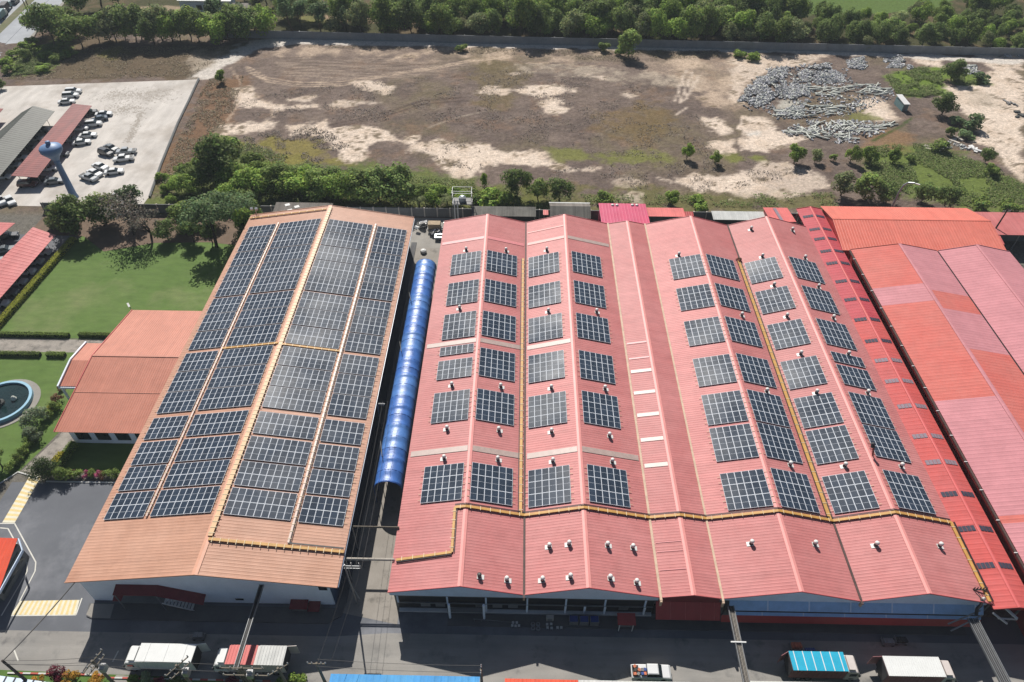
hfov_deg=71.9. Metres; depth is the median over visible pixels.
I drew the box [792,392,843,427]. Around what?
solar array
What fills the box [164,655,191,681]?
utility pole
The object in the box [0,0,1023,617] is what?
ground
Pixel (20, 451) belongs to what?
bush
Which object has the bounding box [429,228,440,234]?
scrap heap
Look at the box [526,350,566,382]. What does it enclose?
solar array
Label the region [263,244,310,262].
solar array
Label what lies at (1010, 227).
back shed
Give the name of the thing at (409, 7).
tree
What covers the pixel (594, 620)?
crate
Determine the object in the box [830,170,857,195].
tree
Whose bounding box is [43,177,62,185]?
parked car
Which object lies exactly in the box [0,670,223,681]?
verge
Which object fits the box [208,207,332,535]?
cable tray
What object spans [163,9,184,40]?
tree
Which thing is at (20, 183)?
parked car
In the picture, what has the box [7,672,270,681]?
striped kerb
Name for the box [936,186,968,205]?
tree
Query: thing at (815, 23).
tree
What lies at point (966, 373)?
factory building
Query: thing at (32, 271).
parked car
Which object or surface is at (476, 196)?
bush
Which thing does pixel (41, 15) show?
tree
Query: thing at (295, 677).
bush
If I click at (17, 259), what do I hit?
carport canopy
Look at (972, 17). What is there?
tree
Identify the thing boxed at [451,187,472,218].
tank stand
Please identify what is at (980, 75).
bush
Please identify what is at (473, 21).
tree
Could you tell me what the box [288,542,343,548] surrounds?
cable tray
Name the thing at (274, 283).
solar array
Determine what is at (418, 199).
palm tree
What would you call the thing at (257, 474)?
solar array
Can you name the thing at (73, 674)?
bush
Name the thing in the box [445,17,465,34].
tree
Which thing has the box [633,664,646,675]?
cargo heap
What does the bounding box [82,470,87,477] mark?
bush
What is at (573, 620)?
crate
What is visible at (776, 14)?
tree
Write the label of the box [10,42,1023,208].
weeds
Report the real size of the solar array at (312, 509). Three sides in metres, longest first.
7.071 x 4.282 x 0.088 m
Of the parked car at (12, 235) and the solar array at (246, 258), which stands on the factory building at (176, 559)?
the solar array at (246, 258)
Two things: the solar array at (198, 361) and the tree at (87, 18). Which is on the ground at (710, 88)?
the tree at (87, 18)
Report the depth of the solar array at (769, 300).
132.64 m
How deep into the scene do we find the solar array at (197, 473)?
101.20 m
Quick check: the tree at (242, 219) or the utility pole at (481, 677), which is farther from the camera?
the tree at (242, 219)
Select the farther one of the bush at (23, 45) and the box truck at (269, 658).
the bush at (23, 45)
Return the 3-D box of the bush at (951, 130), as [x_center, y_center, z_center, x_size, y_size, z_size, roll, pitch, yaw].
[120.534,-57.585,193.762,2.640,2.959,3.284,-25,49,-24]
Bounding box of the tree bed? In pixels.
[34,214,237,250]
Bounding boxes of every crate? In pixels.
[569,615,578,624]
[579,615,588,625]
[590,615,598,625]
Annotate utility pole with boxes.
[1,660,26,681]
[81,649,114,681]
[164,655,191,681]
[219,666,268,681]
[268,662,288,681]
[307,662,326,681]
[343,563,360,602]
[480,664,482,681]
[995,209,1010,228]
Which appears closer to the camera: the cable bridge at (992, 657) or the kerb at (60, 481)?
the cable bridge at (992, 657)
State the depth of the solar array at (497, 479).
102.26 m
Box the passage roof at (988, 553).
[796,206,1023,621]
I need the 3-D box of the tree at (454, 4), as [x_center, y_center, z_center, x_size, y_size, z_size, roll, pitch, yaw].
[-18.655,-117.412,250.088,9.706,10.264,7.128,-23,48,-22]
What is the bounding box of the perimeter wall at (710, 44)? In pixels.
[219,30,1023,55]
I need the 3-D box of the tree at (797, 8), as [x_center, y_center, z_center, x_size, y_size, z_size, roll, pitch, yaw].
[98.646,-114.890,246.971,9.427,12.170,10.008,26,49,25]
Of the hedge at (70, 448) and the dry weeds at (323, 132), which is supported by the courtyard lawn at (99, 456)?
the hedge at (70, 448)
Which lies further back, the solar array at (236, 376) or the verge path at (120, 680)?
the solar array at (236, 376)
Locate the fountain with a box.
[0,379,40,427]
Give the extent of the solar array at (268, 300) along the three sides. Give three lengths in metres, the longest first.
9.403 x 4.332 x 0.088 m
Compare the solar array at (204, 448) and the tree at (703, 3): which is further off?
the tree at (703, 3)
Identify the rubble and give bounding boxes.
[737,54,1019,150]
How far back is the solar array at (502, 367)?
119.79 m
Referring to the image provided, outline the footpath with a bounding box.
[22,432,73,471]
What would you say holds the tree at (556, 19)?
on the ground at (710, 88)
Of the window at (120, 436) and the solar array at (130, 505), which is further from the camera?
the window at (120, 436)
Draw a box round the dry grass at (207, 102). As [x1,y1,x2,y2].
[6,45,724,183]
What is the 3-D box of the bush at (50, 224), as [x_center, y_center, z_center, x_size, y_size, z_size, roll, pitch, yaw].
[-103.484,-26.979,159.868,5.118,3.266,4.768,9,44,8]
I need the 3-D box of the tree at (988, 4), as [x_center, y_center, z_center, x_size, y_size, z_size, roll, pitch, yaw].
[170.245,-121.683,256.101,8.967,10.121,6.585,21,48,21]
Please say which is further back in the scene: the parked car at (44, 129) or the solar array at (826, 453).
the parked car at (44, 129)
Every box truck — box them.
[122,643,210,671]
[212,645,299,674]
[777,651,860,680]
[867,656,957,681]
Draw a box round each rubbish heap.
[949,135,963,143]
[968,145,981,152]
[1003,99,1018,105]
[1013,110,1023,117]
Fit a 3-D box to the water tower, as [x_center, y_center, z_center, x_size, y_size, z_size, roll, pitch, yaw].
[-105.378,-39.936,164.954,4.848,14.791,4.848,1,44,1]
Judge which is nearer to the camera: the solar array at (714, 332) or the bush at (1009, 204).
the solar array at (714, 332)
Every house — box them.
[0,538,29,600]
[177,0,235,11]
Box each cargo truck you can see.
[0,1,12,12]
[0,8,7,19]
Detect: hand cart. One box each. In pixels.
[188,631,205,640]
[789,641,802,650]
[803,647,815,650]
[880,636,895,646]
[893,635,908,645]
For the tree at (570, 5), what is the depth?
247.55 m
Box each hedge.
[0,236,76,327]
[0,331,70,337]
[0,350,41,357]
[45,351,66,357]
[51,451,64,461]
[54,440,77,467]
[77,331,110,337]
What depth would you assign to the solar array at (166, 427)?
108.91 m
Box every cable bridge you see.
[233,584,263,681]
[727,605,749,681]
[967,618,1010,681]
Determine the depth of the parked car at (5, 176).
175.30 m
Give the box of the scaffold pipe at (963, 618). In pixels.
[947,610,982,631]
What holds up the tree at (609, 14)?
on the ground at (710, 88)
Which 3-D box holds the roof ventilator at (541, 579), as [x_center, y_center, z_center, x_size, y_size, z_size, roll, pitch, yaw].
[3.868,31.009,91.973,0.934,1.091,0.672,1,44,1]
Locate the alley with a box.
[343,218,452,623]
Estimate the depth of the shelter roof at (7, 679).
86.30 m
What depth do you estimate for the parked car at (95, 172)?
176.56 m
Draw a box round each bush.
[0,56,13,65]
[1,64,14,74]
[2,463,12,472]
[5,49,20,57]
[7,457,18,466]
[9,453,24,460]
[11,64,22,71]
[13,41,35,49]
[14,447,28,454]
[19,406,49,428]
[20,442,29,450]
[22,425,44,440]
[22,436,34,446]
[24,36,38,42]
[31,675,44,680]
[35,63,50,71]
[36,51,52,58]
[42,409,53,418]
[43,214,62,229]
[45,401,61,410]
[45,664,66,681]
[48,53,64,60]
[50,393,63,401]
[51,466,61,479]
[51,467,74,480]
[60,669,80,681]
[61,49,70,57]
[73,469,83,478]
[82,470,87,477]
[87,468,94,477]
[89,670,104,681]
[91,470,99,476]
[98,471,105,479]
[101,469,111,476]
[110,467,119,478]
[126,673,138,681]
[141,670,152,681]
[154,172,169,180]
[154,676,165,681]
[159,183,169,194]
[164,193,178,203]
[168,675,184,681]
[172,162,194,174]
[224,676,236,681]
[225,136,240,149]
[239,151,265,165]
[288,672,306,681]
[454,43,467,51]
[467,188,482,204]
[476,187,500,205]
[496,191,520,204]
[595,190,613,202]
[598,42,610,50]
[614,48,625,54]
[688,193,707,207]
[696,204,707,211]
[733,49,747,56]
[746,51,760,60]
[829,154,837,160]
[906,154,915,161]
[929,138,951,150]
[945,127,958,136]
[949,116,964,124]
[957,129,975,139]
[961,113,984,130]
[971,195,992,211]
[972,71,990,83]
[983,162,1000,173]
[999,198,1017,211]
[1010,43,1023,47]
[1014,204,1023,211]
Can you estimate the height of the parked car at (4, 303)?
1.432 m
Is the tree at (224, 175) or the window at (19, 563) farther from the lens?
the tree at (224, 175)
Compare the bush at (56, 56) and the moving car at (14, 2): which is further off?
the moving car at (14, 2)
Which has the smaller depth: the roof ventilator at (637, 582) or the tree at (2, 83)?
the roof ventilator at (637, 582)
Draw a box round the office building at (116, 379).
[53,310,201,443]
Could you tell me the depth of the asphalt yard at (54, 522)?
95.23 m
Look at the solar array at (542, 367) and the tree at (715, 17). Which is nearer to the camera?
the solar array at (542, 367)
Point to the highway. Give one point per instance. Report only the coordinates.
(11, 29)
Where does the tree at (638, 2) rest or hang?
on the ground at (710, 88)
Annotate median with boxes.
[0,0,33,32]
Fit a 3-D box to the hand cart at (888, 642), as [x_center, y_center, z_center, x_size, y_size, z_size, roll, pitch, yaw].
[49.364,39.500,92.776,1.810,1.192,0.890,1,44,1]
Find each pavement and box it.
[86,242,416,623]
[447,614,966,635]
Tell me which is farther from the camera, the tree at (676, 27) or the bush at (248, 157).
the tree at (676, 27)
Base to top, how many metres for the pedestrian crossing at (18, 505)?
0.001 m
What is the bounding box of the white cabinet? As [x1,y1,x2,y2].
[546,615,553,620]
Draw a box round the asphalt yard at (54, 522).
[0,248,1023,681]
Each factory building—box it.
[64,205,414,611]
[387,214,992,626]
[820,206,1005,259]
[849,243,1023,635]
[937,244,1023,374]
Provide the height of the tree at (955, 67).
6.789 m
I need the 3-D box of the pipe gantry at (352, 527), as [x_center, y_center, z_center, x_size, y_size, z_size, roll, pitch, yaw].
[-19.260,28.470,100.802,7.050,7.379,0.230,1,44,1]
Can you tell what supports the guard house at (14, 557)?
on the asphalt yard at (54, 522)
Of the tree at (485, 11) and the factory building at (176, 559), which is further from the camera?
the tree at (485, 11)
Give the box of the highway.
[0,0,61,55]
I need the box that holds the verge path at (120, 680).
[113,675,128,681]
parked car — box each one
[0,173,11,179]
[0,195,6,205]
[0,231,18,240]
[0,245,13,253]
[0,299,10,307]
[3,194,16,205]
[3,288,19,296]
[8,161,20,168]
[12,277,28,285]
[14,154,27,160]
[16,179,38,187]
[21,267,36,275]
[22,144,35,151]
[27,175,47,181]
[30,135,43,141]
[30,257,44,265]
[37,126,50,132]
[39,248,52,255]
[42,164,56,171]
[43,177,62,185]
[57,98,75,104]
[60,151,69,156]
[61,91,79,97]
[64,87,81,92]
[64,135,79,142]
[72,138,90,145]
[73,124,88,131]
[78,131,96,137]
[78,172,98,182]
[84,108,97,116]
[84,119,102,126]
[86,168,103,176]
[91,115,107,120]
[91,162,109,170]
[95,110,112,116]
[97,146,114,156]
[103,143,119,151]
[104,167,123,175]
[112,153,133,162]
[115,146,136,154]
[434,233,441,239]
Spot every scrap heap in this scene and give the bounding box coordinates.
[414,220,427,228]
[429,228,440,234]
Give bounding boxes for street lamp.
[891,182,919,206]
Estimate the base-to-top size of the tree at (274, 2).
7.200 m
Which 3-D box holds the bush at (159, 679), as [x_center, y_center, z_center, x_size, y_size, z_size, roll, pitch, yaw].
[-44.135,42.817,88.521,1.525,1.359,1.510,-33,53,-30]
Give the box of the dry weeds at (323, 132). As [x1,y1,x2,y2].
[242,70,806,190]
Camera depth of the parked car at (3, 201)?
166.88 m
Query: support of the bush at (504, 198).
on the ground at (710, 88)
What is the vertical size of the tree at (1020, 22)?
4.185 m
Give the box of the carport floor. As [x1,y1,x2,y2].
[0,234,71,311]
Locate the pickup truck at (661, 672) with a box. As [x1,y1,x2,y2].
[630,664,671,681]
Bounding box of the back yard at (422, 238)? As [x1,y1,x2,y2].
[409,218,452,247]
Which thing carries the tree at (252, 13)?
on the ground at (710, 88)
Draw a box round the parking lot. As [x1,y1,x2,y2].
[0,80,196,205]
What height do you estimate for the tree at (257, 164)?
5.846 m
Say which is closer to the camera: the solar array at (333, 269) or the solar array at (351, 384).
the solar array at (351, 384)
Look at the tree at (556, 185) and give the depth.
166.44 m
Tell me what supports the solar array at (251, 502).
on the factory building at (176, 559)
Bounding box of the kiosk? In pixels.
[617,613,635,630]
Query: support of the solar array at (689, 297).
on the factory building at (657, 446)
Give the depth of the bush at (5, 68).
219.60 m
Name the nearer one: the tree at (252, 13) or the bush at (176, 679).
the bush at (176, 679)
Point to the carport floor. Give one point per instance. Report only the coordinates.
(56, 242)
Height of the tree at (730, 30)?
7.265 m
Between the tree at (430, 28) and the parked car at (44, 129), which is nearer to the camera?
the parked car at (44, 129)
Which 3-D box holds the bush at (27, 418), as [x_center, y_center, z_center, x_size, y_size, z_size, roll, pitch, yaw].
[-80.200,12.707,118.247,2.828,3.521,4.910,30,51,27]
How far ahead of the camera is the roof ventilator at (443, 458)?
105.31 m
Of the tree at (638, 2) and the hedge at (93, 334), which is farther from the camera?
the tree at (638, 2)
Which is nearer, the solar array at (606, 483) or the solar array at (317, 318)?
the solar array at (606, 483)
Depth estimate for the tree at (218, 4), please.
247.39 m
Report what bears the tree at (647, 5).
on the ground at (710, 88)
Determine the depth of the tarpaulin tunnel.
120.17 m
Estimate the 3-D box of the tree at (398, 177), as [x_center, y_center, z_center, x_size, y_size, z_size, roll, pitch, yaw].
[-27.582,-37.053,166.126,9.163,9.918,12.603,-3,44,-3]
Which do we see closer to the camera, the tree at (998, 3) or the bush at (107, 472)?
the bush at (107, 472)
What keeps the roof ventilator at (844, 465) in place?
on the factory building at (657, 446)
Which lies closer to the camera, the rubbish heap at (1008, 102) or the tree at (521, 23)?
the rubbish heap at (1008, 102)
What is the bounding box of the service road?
[0,630,1023,681]
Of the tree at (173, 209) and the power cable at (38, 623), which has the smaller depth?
the power cable at (38, 623)
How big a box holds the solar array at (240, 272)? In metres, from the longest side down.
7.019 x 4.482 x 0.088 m
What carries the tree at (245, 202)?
on the tree bed
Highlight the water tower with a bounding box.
[38,140,78,197]
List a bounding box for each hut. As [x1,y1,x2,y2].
[232,3,251,8]
[894,94,910,110]
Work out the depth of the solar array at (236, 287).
133.38 m
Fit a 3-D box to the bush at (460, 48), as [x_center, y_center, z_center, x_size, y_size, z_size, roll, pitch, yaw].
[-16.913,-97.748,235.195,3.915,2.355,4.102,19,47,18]
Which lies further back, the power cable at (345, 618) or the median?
the median
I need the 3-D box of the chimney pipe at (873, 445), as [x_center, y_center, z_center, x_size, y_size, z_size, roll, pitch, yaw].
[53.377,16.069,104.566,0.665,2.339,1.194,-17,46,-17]
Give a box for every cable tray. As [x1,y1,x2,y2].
[145,222,278,516]
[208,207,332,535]
[208,537,343,553]
[222,342,339,351]
[250,208,326,218]
[287,224,376,542]
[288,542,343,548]
[396,507,456,561]
[455,503,950,523]
[518,258,524,512]
[737,261,831,519]
[950,522,993,601]
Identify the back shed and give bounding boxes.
[273,202,332,211]
[471,206,535,221]
[543,210,547,217]
[549,202,590,218]
[598,203,649,223]
[647,208,684,222]
[684,211,693,215]
[711,211,764,224]
[763,207,795,222]
[975,212,1023,250]
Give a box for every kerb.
[0,471,114,483]
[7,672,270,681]
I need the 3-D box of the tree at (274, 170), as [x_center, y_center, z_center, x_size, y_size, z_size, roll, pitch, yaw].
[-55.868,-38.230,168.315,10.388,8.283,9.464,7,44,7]
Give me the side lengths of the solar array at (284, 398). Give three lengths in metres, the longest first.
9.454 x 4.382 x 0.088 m
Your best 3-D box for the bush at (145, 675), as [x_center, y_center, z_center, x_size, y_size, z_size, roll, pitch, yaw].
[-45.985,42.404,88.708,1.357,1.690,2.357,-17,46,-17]
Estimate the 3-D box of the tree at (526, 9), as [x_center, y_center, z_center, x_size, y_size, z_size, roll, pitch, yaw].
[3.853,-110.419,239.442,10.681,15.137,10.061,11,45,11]
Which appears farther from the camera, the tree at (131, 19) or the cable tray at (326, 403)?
the tree at (131, 19)
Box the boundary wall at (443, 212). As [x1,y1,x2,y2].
[40,202,800,221]
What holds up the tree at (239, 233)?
on the tree bed
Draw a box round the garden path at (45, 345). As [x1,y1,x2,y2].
[0,338,103,351]
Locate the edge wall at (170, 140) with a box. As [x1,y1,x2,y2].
[148,78,199,197]
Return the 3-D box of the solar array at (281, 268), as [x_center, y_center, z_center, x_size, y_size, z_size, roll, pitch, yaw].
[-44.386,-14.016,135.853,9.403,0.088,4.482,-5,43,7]
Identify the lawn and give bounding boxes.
[0,236,235,338]
[62,443,134,472]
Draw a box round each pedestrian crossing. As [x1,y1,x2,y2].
[2,477,39,522]
[11,600,79,614]
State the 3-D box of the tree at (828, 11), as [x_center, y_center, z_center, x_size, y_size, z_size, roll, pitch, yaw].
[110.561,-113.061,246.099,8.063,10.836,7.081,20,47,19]
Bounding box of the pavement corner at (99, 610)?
[86,604,113,617]
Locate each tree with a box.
[0,79,5,87]
[0,448,3,466]
[17,48,31,57]
[18,1,72,44]
[18,12,44,35]
[23,456,62,482]
[44,194,88,235]
[45,5,82,29]
[50,14,99,47]
[62,0,90,11]
[75,194,116,226]
[77,191,117,214]
[80,15,99,41]
[89,9,110,41]
[92,5,123,42]
[93,190,143,234]
[105,3,142,40]
[112,22,131,39]
[112,184,142,217]
[119,205,160,237]
[120,5,145,39]
[133,3,167,40]
[133,10,158,44]
[151,218,175,239]
[153,9,181,41]
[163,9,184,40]
[165,201,191,228]
[166,174,184,190]
[170,4,200,40]
[171,173,201,194]
[175,190,241,246]
[175,219,201,241]
[179,165,216,186]
[182,7,208,41]
[192,132,240,179]
[193,11,213,39]
[195,12,226,45]
[199,220,217,242]
[203,0,217,13]
[203,190,256,221]
[211,10,230,40]
[212,162,253,189]
[213,0,224,10]
[213,178,246,196]
[215,69,224,81]
[220,1,238,39]
[225,6,256,41]
[229,167,273,194]
[231,207,253,230]
[233,224,245,240]
[234,187,259,199]
[244,5,263,29]
[248,0,263,7]
[248,3,277,35]
[248,199,262,213]
[249,160,271,171]
[257,161,292,196]
[271,0,284,18]
[273,164,314,198]
[276,0,293,30]
[287,0,310,21]
[290,165,303,178]
[292,0,308,27]
[302,167,332,201]
[304,0,330,31]
[305,0,321,20]
[317,165,341,193]
[318,170,357,202]
[322,16,342,31]
[325,0,352,24]
[337,6,346,31]
[339,169,371,203]
[343,0,371,32]
[346,167,357,174]
[357,163,388,204]
[365,0,398,32]
[378,161,413,205]
[382,2,407,32]
[393,0,424,33]
[402,183,430,203]
[408,193,427,207]
[417,0,438,20]
[420,21,438,32]
[421,183,450,206]
[423,1,456,34]
[435,0,447,7]
[438,193,454,207]
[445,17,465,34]
[446,0,468,18]
[446,185,469,207]
[447,5,460,17]
[457,0,484,19]
[462,0,484,6]
[464,12,494,35]
[473,6,492,30]
[480,173,486,185]
[481,0,507,16]
[483,8,502,35]
[500,168,533,195]
[502,0,513,18]
[505,12,516,31]
[506,0,537,35]
[509,0,536,33]
[525,3,549,36]
[527,178,549,200]
[538,0,563,12]
[539,0,553,28]
[543,22,553,36]
[545,177,574,200]
[548,8,563,33]
[559,8,585,37]
[561,0,583,17]
[573,13,600,37]
[577,1,595,18]
[586,0,613,20]
[595,17,612,36]
[602,0,619,12]
[602,6,625,34]
[610,0,623,7]
[612,6,635,37]
[617,28,641,56]
[622,0,644,24]
[622,1,642,28]
[631,8,657,38]
[638,5,654,24]
[640,0,652,12]
[641,7,666,39]
[646,0,672,14]
[658,0,683,33]
[662,17,692,39]
[665,190,679,203]
[668,0,704,8]
[679,4,709,39]
[681,142,694,158]
[694,0,719,34]
[698,2,723,40]
[709,150,722,163]
[711,0,737,10]
[718,4,739,34]
[721,21,738,40]
[725,9,756,38]
[734,0,764,29]
[737,27,758,41]
[749,0,780,14]
[752,11,774,41]
[754,5,783,34]
[764,0,785,15]
[773,15,793,42]
[774,11,795,21]
[781,0,810,20]
[786,16,811,42]
[788,143,807,163]
[799,0,813,18]
[801,21,812,30]
[811,148,823,162]
[812,16,823,28]
[813,0,829,18]
[816,17,829,37]
[816,21,833,43]
[818,0,842,20]
[822,12,843,42]
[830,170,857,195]
[843,5,861,26]
[844,20,861,33]
[845,20,865,43]
[845,145,863,162]
[854,171,886,199]
[859,35,875,48]
[860,6,872,22]
[860,19,876,42]
[862,146,880,163]
[871,12,888,20]
[872,18,884,24]
[872,20,892,44]
[872,21,878,35]
[875,181,901,202]
[881,16,903,40]
[888,147,902,162]
[890,10,909,20]
[891,22,909,44]
[906,23,919,32]
[907,1,926,20]
[910,1,934,25]
[912,181,940,202]
[913,21,940,45]
[928,22,950,45]
[930,6,938,18]
[932,91,960,114]
[933,4,954,20]
[933,12,950,26]
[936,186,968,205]
[939,0,950,6]
[940,58,969,80]
[946,15,966,33]
[948,14,968,30]
[948,27,966,45]
[960,18,986,46]
[961,8,970,16]
[962,0,970,8]
[966,14,978,24]
[967,37,978,45]
[968,0,994,13]
[969,8,991,23]
[970,0,986,14]
[979,23,997,42]
[980,30,995,45]
[980,146,998,161]
[986,15,1003,30]
[990,0,1010,13]
[991,37,1006,47]
[995,21,1010,38]
[1002,3,1022,16]
[1002,9,1022,21]
[1005,18,1018,35]
[1010,32,1023,45]
[1016,18,1023,29]
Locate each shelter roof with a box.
[0,676,43,681]
[329,674,479,681]
[505,678,577,681]
[578,680,659,681]
[750,681,787,681]
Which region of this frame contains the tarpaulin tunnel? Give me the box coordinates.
[374,259,436,500]
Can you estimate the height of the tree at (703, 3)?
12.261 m
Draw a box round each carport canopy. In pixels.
[0,106,54,182]
[0,222,14,244]
[0,227,55,298]
[11,104,91,183]
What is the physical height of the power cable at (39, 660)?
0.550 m
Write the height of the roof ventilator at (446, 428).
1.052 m
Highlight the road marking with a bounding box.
[0,523,118,661]
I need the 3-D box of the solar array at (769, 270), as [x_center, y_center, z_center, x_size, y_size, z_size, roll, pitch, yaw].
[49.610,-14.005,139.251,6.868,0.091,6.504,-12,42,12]
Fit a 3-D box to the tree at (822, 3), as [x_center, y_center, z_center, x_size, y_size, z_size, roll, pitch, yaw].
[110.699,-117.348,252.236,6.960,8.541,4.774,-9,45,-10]
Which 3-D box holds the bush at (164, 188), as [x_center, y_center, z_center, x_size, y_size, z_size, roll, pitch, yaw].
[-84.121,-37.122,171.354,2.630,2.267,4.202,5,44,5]
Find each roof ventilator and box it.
[440,454,446,460]
[443,425,448,431]
[477,572,483,579]
[496,455,501,462]
[497,426,502,432]
[504,575,510,582]
[538,575,544,582]
[545,542,551,549]
[549,457,554,463]
[565,540,571,546]
[566,572,572,579]
[605,541,611,547]
[607,432,612,438]
[607,574,614,581]
[610,458,615,464]
[630,543,636,550]
[634,578,640,585]
[746,539,754,545]
[787,460,793,467]
[812,540,818,546]
[839,462,847,468]
[870,541,879,547]
[898,462,904,468]
[936,541,943,548]
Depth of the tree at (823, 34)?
237.07 m
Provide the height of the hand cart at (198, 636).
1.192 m
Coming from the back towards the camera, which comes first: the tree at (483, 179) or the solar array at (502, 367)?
the tree at (483, 179)
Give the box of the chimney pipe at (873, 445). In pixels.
[870,442,875,456]
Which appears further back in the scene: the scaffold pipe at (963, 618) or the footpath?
the footpath
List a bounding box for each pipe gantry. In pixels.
[345,557,393,581]
[351,526,398,549]
[377,403,384,428]
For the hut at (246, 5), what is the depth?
258.00 m
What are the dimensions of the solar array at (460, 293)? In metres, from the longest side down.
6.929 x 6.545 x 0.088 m
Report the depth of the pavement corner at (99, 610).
95.75 m
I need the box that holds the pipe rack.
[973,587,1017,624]
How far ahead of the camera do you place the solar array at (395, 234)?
146.39 m
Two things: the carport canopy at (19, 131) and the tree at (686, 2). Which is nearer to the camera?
the carport canopy at (19, 131)
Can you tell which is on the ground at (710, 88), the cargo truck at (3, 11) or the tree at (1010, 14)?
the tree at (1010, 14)
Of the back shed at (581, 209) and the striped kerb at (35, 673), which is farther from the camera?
the back shed at (581, 209)
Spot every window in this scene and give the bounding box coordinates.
[0,552,23,593]
[74,432,91,439]
[94,433,111,439]
[114,433,130,439]
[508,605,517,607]
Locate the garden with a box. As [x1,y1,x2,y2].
[0,338,94,481]
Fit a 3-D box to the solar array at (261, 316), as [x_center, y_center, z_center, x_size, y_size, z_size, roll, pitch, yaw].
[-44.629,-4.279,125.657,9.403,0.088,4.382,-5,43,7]
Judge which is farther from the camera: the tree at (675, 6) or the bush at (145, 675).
the tree at (675, 6)
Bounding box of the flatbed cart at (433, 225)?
[427,221,441,231]
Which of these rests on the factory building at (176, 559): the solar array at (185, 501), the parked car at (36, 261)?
the solar array at (185, 501)
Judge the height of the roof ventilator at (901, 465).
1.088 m
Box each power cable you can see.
[3,582,74,659]
[3,663,78,665]
[5,657,91,660]
[9,661,96,664]
[317,568,348,662]
[318,666,479,672]
[319,659,480,665]
[330,569,360,662]
[349,402,382,566]
[355,402,387,567]
[362,402,392,563]
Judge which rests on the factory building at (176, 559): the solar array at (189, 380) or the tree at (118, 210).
the solar array at (189, 380)
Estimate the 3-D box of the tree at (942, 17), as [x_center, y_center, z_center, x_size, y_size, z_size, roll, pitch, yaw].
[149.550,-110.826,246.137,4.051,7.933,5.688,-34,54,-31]
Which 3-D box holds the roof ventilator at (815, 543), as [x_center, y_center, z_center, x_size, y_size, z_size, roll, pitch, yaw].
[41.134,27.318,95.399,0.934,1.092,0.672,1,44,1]
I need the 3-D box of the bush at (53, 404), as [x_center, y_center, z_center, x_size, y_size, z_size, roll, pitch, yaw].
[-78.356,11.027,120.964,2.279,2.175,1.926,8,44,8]
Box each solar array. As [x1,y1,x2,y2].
[102,491,154,519]
[116,464,166,490]
[130,440,177,464]
[143,415,188,439]
[150,486,219,515]
[156,390,200,413]
[163,459,230,487]
[167,370,209,391]
[174,434,240,461]
[175,350,218,371]
[185,410,248,435]
[188,329,228,349]
[196,312,235,330]
[197,384,258,409]
[204,296,243,313]
[207,364,266,387]
[213,279,250,296]
[216,345,273,367]
[222,264,257,281]
[223,487,298,519]
[225,324,280,345]
[230,250,264,265]
[233,461,305,490]
[234,306,288,327]
[237,236,269,251]
[242,224,275,238]
[242,290,293,309]
[242,436,312,464]
[249,273,300,292]
[252,411,318,438]
[256,259,306,277]
[261,386,325,412]
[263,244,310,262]
[270,231,316,247]
[270,365,332,390]
[275,218,320,234]
[276,346,336,370]
[285,325,342,348]
[291,307,347,329]
[297,291,352,312]
[298,495,350,525]
[304,274,356,295]
[305,469,356,496]
[310,259,361,279]
[312,444,361,470]
[315,245,364,264]
[320,231,369,249]
[320,419,366,444]
[325,219,372,236]
[325,394,370,418]
[333,373,377,396]
[338,354,379,375]
[345,332,385,354]
[350,315,389,335]
[354,298,390,317]
[357,282,394,300]
[363,267,399,284]
[367,252,402,269]
[370,238,404,254]
[375,226,406,241]
[418,463,466,502]
[429,389,472,422]
[435,357,474,379]
[437,343,474,355]
[439,311,478,339]
[444,279,479,305]
[449,251,481,274]
[467,462,515,505]
[473,388,516,425]
[476,347,517,381]
[480,310,517,340]
[482,279,518,306]
[484,250,518,275]
[525,465,573,507]
[526,252,560,276]
[526,281,562,307]
[526,313,564,342]
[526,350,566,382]
[526,391,568,427]
[569,251,603,276]
[571,280,606,307]
[574,313,612,342]
[577,350,616,383]
[579,390,622,428]
[584,464,632,506]
[667,254,705,278]
[675,283,715,310]
[684,316,727,345]
[692,354,736,386]
[699,390,749,424]
[705,254,739,280]
[707,423,760,461]
[713,283,751,311]
[717,469,772,509]
[724,316,763,346]
[736,353,776,387]
[743,257,783,283]
[745,389,789,426]
[753,286,795,313]
[754,422,802,463]
[766,318,811,349]
[768,468,821,512]
[780,355,827,388]
[787,256,826,283]
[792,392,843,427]
[801,285,839,313]
[803,425,860,463]
[816,318,857,349]
[819,470,881,513]
[830,351,865,367]
[836,364,877,390]
[846,392,896,428]
[861,424,912,462]
[881,469,936,513]
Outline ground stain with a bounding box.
[84,85,182,142]
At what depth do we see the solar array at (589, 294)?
133.06 m
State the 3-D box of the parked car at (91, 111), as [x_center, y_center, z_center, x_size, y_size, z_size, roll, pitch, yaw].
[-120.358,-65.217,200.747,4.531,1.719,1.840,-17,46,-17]
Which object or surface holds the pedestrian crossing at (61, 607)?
on the asphalt yard at (54, 522)
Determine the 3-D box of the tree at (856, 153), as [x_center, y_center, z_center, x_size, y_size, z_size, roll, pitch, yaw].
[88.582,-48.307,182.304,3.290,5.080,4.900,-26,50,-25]
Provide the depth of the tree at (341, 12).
241.12 m
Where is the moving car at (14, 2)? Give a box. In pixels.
[10,0,19,4]

